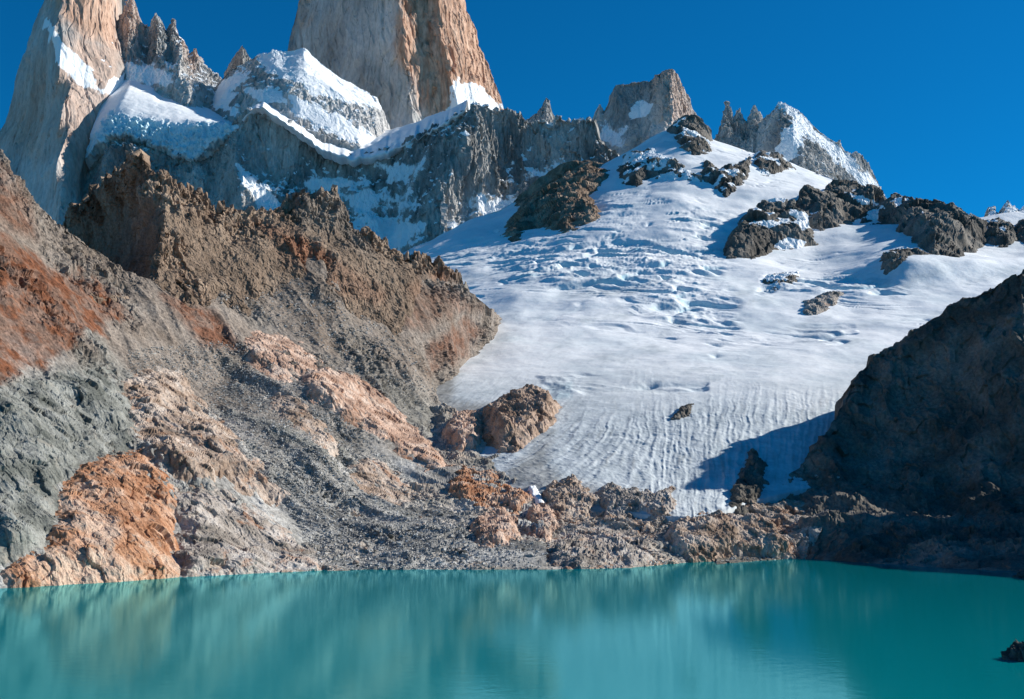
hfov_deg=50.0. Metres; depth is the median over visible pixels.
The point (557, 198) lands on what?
rock island
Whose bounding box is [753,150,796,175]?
rock island
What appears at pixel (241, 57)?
rock needle
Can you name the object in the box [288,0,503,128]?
granite tower
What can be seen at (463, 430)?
rock outcrop
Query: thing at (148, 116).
hanging glacier
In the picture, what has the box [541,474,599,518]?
rock outcrop
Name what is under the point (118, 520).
rock outcrop
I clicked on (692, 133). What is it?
rock island
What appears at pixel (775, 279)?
rock island
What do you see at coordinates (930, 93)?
sky
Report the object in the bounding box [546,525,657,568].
rock ledge
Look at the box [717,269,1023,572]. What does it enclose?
slope
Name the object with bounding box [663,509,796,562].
rock ledge
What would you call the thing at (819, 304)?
rock island
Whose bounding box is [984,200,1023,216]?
snowy peak
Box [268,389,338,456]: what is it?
rock slab
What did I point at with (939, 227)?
rock island
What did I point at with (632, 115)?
granite peak
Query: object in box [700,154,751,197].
rock island
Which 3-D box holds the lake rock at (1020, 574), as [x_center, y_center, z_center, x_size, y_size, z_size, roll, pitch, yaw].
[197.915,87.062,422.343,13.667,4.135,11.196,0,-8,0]
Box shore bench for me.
[282,401,828,571]
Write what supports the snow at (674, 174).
on the glacier at (634, 320)
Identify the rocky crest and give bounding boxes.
[62,149,467,336]
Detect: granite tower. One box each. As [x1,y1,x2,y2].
[0,0,125,224]
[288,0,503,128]
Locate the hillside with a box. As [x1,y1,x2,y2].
[0,149,545,587]
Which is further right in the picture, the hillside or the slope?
the slope
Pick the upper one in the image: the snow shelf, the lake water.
the snow shelf
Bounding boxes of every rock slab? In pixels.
[121,366,289,506]
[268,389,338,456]
[300,367,445,472]
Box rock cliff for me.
[82,102,619,252]
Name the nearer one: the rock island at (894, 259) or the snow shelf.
the rock island at (894, 259)
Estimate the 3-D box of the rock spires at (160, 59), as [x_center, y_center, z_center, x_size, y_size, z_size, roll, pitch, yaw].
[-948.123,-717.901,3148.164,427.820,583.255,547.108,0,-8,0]
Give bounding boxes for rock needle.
[224,46,250,76]
[525,98,580,123]
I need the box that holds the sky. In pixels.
[0,0,1023,216]
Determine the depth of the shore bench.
616.65 m
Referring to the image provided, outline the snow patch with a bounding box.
[527,485,543,503]
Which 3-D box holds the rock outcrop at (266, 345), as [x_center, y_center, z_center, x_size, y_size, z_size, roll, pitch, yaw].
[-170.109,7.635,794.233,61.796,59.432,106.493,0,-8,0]
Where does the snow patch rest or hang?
on the shore bench
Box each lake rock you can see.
[1001,639,1023,661]
[1012,571,1023,577]
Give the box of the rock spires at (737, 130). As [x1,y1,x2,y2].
[714,101,762,152]
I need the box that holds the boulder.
[524,553,533,556]
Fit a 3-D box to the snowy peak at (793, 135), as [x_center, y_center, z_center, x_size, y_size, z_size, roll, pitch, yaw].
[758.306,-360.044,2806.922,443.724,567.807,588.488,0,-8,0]
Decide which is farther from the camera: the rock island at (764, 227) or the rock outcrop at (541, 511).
the rock island at (764, 227)
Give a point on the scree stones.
(323, 419)
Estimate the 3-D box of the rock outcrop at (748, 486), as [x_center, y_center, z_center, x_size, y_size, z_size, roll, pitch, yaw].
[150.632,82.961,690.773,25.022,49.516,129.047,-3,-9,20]
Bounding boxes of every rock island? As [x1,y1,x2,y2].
[499,160,609,241]
[616,147,684,186]
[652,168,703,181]
[666,114,712,154]
[670,403,693,419]
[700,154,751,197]
[723,198,818,258]
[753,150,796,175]
[763,271,798,291]
[795,179,987,257]
[802,291,844,315]
[878,247,931,274]
[985,217,1018,247]
[1015,219,1023,242]
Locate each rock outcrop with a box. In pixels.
[0,365,134,571]
[0,446,181,587]
[171,483,321,576]
[238,330,322,382]
[347,458,412,505]
[441,409,483,451]
[448,465,534,515]
[468,506,520,547]
[527,500,559,541]
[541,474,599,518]
[595,481,676,520]
[728,448,769,515]
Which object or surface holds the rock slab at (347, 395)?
on the hillside
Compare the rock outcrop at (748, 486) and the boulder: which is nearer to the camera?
the boulder
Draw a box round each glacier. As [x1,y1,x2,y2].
[85,79,238,169]
[402,130,1023,521]
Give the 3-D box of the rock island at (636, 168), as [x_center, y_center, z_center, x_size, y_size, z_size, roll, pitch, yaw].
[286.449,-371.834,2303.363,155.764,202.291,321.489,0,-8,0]
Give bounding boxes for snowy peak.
[209,48,390,150]
[753,102,886,198]
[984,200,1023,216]
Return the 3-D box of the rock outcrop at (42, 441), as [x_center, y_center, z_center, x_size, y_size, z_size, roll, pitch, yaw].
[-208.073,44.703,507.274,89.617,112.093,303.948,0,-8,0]
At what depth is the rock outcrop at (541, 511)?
589.75 m
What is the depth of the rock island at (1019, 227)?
1704.00 m
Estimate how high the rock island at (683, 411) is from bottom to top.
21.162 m
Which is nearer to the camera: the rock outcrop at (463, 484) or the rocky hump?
the rock outcrop at (463, 484)
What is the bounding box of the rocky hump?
[481,384,561,453]
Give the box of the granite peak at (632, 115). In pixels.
[592,69,696,154]
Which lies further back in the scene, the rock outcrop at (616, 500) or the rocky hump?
the rocky hump
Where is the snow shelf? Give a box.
[242,100,468,167]
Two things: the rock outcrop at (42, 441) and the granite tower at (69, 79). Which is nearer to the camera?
the rock outcrop at (42, 441)
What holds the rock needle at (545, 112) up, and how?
on the rock cliff
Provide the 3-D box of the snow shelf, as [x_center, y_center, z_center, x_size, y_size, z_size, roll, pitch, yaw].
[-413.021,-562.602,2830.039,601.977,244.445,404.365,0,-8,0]
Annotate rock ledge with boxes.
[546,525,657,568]
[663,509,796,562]
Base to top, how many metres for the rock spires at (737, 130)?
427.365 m
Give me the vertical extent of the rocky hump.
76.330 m
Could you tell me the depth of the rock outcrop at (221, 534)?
473.96 m
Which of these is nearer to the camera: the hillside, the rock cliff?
the hillside
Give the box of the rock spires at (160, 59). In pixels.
[117,0,220,108]
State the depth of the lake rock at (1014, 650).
187.22 m
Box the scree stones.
[128,278,794,569]
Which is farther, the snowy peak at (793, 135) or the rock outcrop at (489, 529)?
the snowy peak at (793, 135)
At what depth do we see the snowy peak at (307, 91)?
2911.12 m
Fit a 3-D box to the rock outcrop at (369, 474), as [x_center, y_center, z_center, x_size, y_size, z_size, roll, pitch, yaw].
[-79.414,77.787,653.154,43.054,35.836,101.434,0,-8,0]
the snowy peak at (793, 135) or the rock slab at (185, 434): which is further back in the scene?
the snowy peak at (793, 135)
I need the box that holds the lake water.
[0,559,1023,698]
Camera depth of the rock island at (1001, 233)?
1668.52 m

